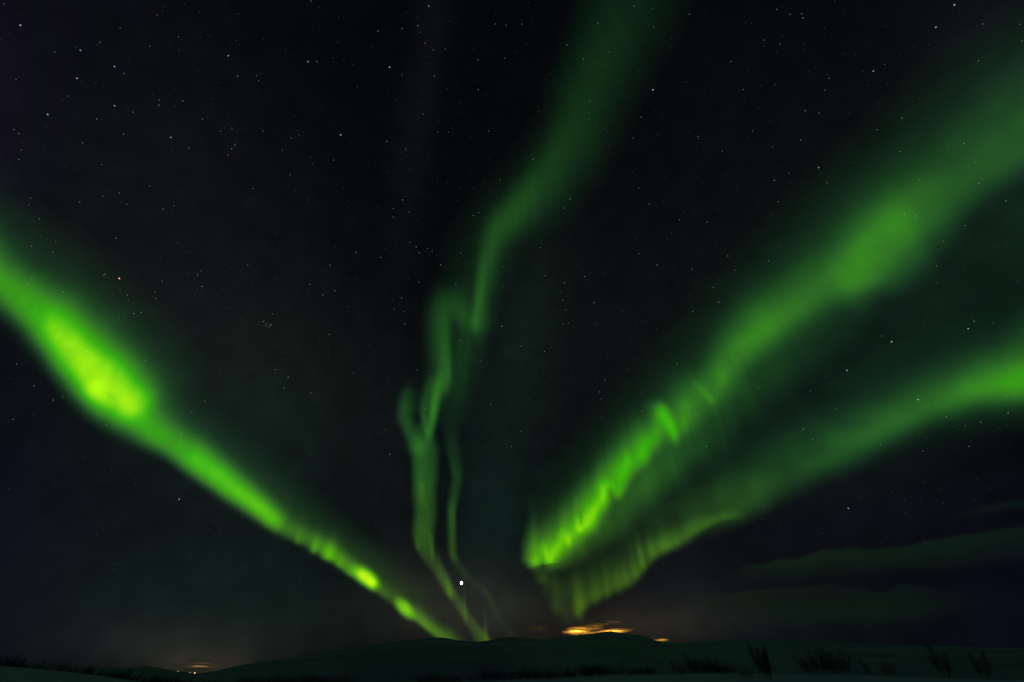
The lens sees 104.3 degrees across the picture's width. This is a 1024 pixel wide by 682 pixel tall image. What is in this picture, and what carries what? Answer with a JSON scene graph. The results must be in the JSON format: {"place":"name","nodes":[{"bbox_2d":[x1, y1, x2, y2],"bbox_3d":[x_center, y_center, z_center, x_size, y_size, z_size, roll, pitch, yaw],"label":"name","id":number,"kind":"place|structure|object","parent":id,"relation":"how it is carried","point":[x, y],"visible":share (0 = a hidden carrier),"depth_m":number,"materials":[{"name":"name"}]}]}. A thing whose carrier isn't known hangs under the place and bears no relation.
{"place":"outdoors","nodes":[
{"label":"outdoors","id":0,"kind":"place"},
{"bbox_2d":[185,664,207,669],"bbox_3d":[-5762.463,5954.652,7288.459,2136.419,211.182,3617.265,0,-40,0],"label":"cloud","id":1,"kind":"structure","parent":0,"point":[196,667],"depth_m":7543.66,"materials":[{"name":"beige"}]},
{"bbox_2d":[0,3,1019,620],"bbox_3d":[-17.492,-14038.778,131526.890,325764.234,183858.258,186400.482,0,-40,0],"label":"faint stars","id":2,"kind":"object","parent":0,"point":[402,277],"visible":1,"depth_m":144081.94,"materials":[{"name":"white"}]},
{"bbox_2d":[0,0,1023,673],"bbox_3d":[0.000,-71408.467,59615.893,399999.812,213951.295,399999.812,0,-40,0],"label":"sky","id":3,"kind":"structure","parent":0,"point":[188,486],"depth_m":154509.02,"materials":[{"name":"black"}]},
{"bbox_2d":[0,631,1023,681],"bbox_3d":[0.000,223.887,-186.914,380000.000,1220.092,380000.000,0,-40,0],"label":"snow ground","id":4,"kind":"structure","parent":0,"point":[413,660],"depth_m":969.29,"materials":[{"name":"snow"}]},
{"bbox_2d":[0,653,215,681],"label":"scrub","id":5,"kind":"object","parent":4,"relation":"on","point":[89,671],"visible":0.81,"depth_m":39.23,"materials":[{"name":"black plant"}]},
{"bbox_2d":[235,676,257,681],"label":"bare willow shrub","id":6,"kind":"object","parent":4,"relation":"on","point":[247,678],"visible":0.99,"depth_m":43.52,"materials":[{"name":"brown wood"}]},
{"bbox_2d":[243,675,271,681],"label":"bare willow shrub","id":7,"kind":"object","parent":4,"relation":"on","point":[256,679],"visible":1,"depth_m":43.78,"materials":[{"name":"black plant"}]},
{"bbox_2d":[258,675,282,681],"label":"bare willow shrub","id":8,"kind":"object","parent":4,"relation":"on","point":[271,680],"visible":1,"depth_m":44.39,"materials":[{"name":"black plant"}]},
{"bbox_2d":[270,674,298,681],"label":"bare willow shrub","id":9,"kind":"object","parent":4,"relation":"on","point":[283,677],"visible":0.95,"depth_m":44.77,"materials":[{"name":"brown wood"}]},
{"bbox_2d":[283,674,311,681],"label":"bare willow shrub","id":10,"kind":"object","parent":4,"relation":"on","point":[297,679],"visible":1,"depth_m":45.15,"materials":[{"name":"black plant"}]},
{"bbox_2d":[300,673,315,681],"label":"bare willow shrub","id":11,"kind":"object","parent":4,"relation":"on","point":[305,678],"visible":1,"depth_m":45.39,"materials":[{"name":"black plant"}]},
{"bbox_2d":[308,673,325,681],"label":"bare willow shrub","id":12,"kind":"object","parent":4,"relation":"on","point":[313,676],"visible":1,"depth_m":45.70,"materials":[{"name":"black plant"}]},
{"bbox_2d":[318,674,339,681],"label":"bare willow shrub","id":13,"kind":"object","parent":4,"relation":"on","point":[328,678],"visible":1,"depth_m":46.16,"materials":[{"name":"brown wood"}]},
{"bbox_2d":[428,672,439,681],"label":"bare willow shrub","id":14,"kind":"object","parent":4,"relation":"on","point":[430,678],"visible":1,"depth_m":42.44,"materials":[{"name":"black plant"}]},
{"bbox_2d":[480,666,495,681],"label":"bare willow shrub","id":15,"kind":"object","parent":4,"relation":"on","point":[483,670],"visible":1,"depth_m":41.95,"materials":[{"name":"black plant"}]},
{"bbox_2d":[486,669,501,680],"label":"bare willow shrub","id":16,"kind":"object","parent":4,"relation":"on","point":[487,677],"visible":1,"depth_m":41.88,"materials":[{"name":"black plant"}]},
{"bbox_2d":[493,669,505,680],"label":"bare willow shrub","id":17,"kind":"object","parent":4,"relation":"on","point":[500,677],"visible":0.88,"depth_m":41.99,"materials":[{"name":"black plant"}]},
{"bbox_2d":[503,671,512,680],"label":"bare willow shrub","id":18,"kind":"object","parent":4,"relation":"on","point":[506,675],"visible":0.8,"depth_m":40.87,"materials":[{"name":"black plant"}]},
{"bbox_2d":[506,669,521,680],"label":"bare willow shrub","id":19,"kind":"object","parent":4,"relation":"on","point":[513,674],"visible":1,"depth_m":39.81,"materials":[{"name":"black plant"}]},
{"bbox_2d":[517,667,532,680],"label":"bare willow shrub","id":20,"kind":"object","parent":4,"relation":"on","point":[524,674],"visible":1,"depth_m":39.92,"materials":[{"name":"black plant"}]},
{"bbox_2d":[523,667,538,679],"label":"bare willow shrub","id":21,"kind":"object","parent":4,"relation":"on","point":[532,676],"visible":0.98,"depth_m":39.94,"materials":[{"name":"black plant"}]},
{"bbox_2d":[546,667,557,678],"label":"bare willow shrub","id":22,"kind":"object","parent":4,"relation":"on","point":[553,674],"visible":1,"depth_m":38.84,"materials":[{"name":"black plant"}]},
{"bbox_2d":[565,667,577,676],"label":"bare willow shrub","id":23,"kind":"object","parent":4,"relation":"on","point":[569,672],"visible":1,"depth_m":38.72,"materials":[{"name":"black plant"}]},
{"bbox_2d":[577,663,590,676],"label":"bare willow shrub","id":24,"kind":"object","parent":4,"relation":"on","point":[586,673],"visible":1,"depth_m":39.67,"materials":[{"name":"black plant"}]},
{"bbox_2d":[581,663,595,676],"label":"bare willow shrub","id":25,"kind":"object","parent":4,"relation":"on","point":[591,673],"visible":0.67,"depth_m":40.67,"materials":[{"name":"black plant"}]},
{"bbox_2d":[586,662,603,676],"bbox_3d":[8.454,33.542,40.791,2.253,1.338,0.837,-6,-40,7],"label":"bare willow shrub","id":26,"kind":"object","parent":4,"relation":"on","point":[595,672],"visible":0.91,"depth_m":40.70,"materials":[{"name":"black plant"}]},
{"bbox_2d":[594,664,607,675],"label":"bare willow shrub","id":27,"kind":"object","parent":4,"relation":"on","point":[601,669],"visible":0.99,"depth_m":40.58,"materials":[{"name":"black plant"}]},
{"bbox_2d":[599,665,613,675],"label":"bare willow shrub","id":28,"kind":"object","parent":4,"relation":"on","point":[609,670],"visible":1,"depth_m":40.47,"materials":[{"name":"black plant"}]},
{"bbox_2d":[638,666,650,674],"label":"bare willow shrub","id":29,"kind":"object","parent":4,"relation":"on","point":[642,671],"visible":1,"depth_m":40.86,"materials":[{"name":"black plant"}]},
{"bbox_2d":[674,663,686,674],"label":"bare willow shrub","id":30,"kind":"object","parent":4,"relation":"on","point":[682,669],"visible":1,"depth_m":46.84,"materials":[{"name":"black plant"}]},
{"bbox_2d":[683,654,698,672],"bbox_3d":[21.171,37.994,46.909,1.825,2.225,0.695,-13,-41,15],"label":"bare willow shrub","id":31,"kind":"object","parent":4,"relation":"on","point":[689,664],"visible":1,"depth_m":46.90,"materials":[{"name":"black plant"}]},
{"bbox_2d":[689,658,707,673],"bbox_3d":[21.837,38.039,46.676,2.499,1.780,0.929,-13,-42,15],"label":"bare willow shrub","id":32,"kind":"object","parent":4,"relation":"on","point":[702,669],"visible":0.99,"depth_m":46.47,"materials":[{"name":"black plant"}]},
{"bbox_2d":[698,659,713,673],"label":"bare willow shrub","id":33,"kind":"object","parent":4,"relation":"on","point":[706,667],"visible":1,"depth_m":46.27,"materials":[{"name":"black plant"}]},
{"bbox_2d":[705,655,720,673],"bbox_3d":[23.390,37.562,46.194,1.833,1.915,0.698,-14,-42,16],"label":"bare willow shrub","id":34,"kind":"object","parent":4,"relation":"on","point":[712,666],"visible":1,"depth_m":46.10,"materials":[{"name":"black plant"}]},
{"bbox_2d":[713,662,730,673],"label":"bare willow shrub","id":35,"kind":"object","parent":4,"relation":"on","point":[723,668],"visible":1,"depth_m":45.77,"materials":[{"name":"black plant"}]},
{"bbox_2d":[722,662,736,672],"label":"bare willow shrub","id":36,"kind":"object","parent":4,"relation":"on","point":[733,670],"visible":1,"depth_m":45.45,"materials":[{"name":"black plant"}]},
{"bbox_2d":[736,664,752,679],"bbox_3d":[17.370,24.692,29.759,1.326,0.984,0.477,-16,-42,18],"label":"bare willow shrub","id":37,"kind":"object","parent":4,"relation":"on","point":[741,671],"visible":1,"depth_m":29.66,"materials":[{"name":"black plant"}]},
{"bbox_2d":[746,643,775,679],"bbox_3d":[18.122,23.247,28.939,1.704,2.278,0.932,-17,-43,20],"label":"bare birch tree","id":38,"kind":"object","parent":4,"relation":"on","point":[765,664],"visible":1,"depth_m":28.87,"materials":[{"name":"black plant"}]},
{"bbox_2d":[791,649,838,673],"bbox_3d":[32.742,34.544,42.929,4.726,2.424,1.756,-21,-44,23],"label":"bare willow shrub","id":39,"kind":"object","parent":4,"relation":"on","point":[816,665],"visible":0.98,"depth_m":42.79,"materials":[{"name":"black plant"}]},
{"bbox_2d":[815,647,851,674],"bbox_3d":[34.257,33.807,42.094,3.424,2.504,1.304,-22,-45,24],"label":"bare willow shrub","id":40,"kind":"object","parent":4,"relation":"on","point":[840,667],"visible":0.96,"depth_m":41.91,"materials":[{"name":"black plant"}]},
{"bbox_2d":[858,658,870,672],"bbox_3d":[36.254,33.391,40.834,0.877,1.627,0.664,-48,-59,42],"label":"bare birch tree","id":41,"kind":"object","parent":4,"relation":"on","point":[867,669],"visible":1,"depth_m":40.74,"materials":[{"name":"black plant"}]},
{"bbox_2d":[875,661,895,675],"bbox_3d":[33.115,28.872,35.166,1.509,1.252,0.594,-25,-46,27],"label":"bare willow shrub","id":42,"kind":"object","parent":4,"relation":"on","point":[884,668],"visible":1,"depth_m":35.17,"materials":[{"name":"black plant"}]},
{"bbox_2d":[924,643,953,678],"bbox_3d":[36.091,27.004,33.656,1.976,2.458,1.511,-19,-43,37],"label":"bare birch tree","id":43,"kind":"object","parent":4,"relation":"on","point":[945,662],"visible":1,"depth_m":33.47,"materials":[{"name":"black plant"}]},
{"bbox_2d":[967,650,995,679],"bbox_3d":[37.020,25.509,31.372,1.690,2.013,1.195,-2,-40,2],"label":"bare birch tree","id":44,"kind":"object","parent":4,"relation":"on","point":[984,668],"visible":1,"depth_m":31.34,"materials":[{"name":"black plant"}]},
{"bbox_2d":[572,621,601,629],"bbox_3d":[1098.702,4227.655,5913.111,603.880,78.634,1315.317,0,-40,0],"label":"cloud","id":45,"kind":"structure","parent":0,"point":[592,625],"depth_m":5921.46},
{"bbox_2d":[568,629,624,634],"bbox_3d":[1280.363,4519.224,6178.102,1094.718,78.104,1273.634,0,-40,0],"label":"cloud","id":46,"kind":"structure","parent":0,"point":[585,632],"depth_m":6081.71,"materials":[{"name":"yellow"}]},
{"bbox_2d":[779,587,911,601],"bbox_3d":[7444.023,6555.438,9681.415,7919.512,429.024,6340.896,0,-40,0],"label":"cloud","id":47,"kind":"structure","parent":0,"point":[900,593],"depth_m":8544.94,"materials":[{"name":"black"}]},
{"bbox_2d":[775,534,993,565],"bbox_3d":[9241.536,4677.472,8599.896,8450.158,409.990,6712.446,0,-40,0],"label":"cloud","id":48,"kind":"structure","parent":0,"point":[956,544],"depth_m":8229.99,"materials":[{"name":"black"}]}
]}

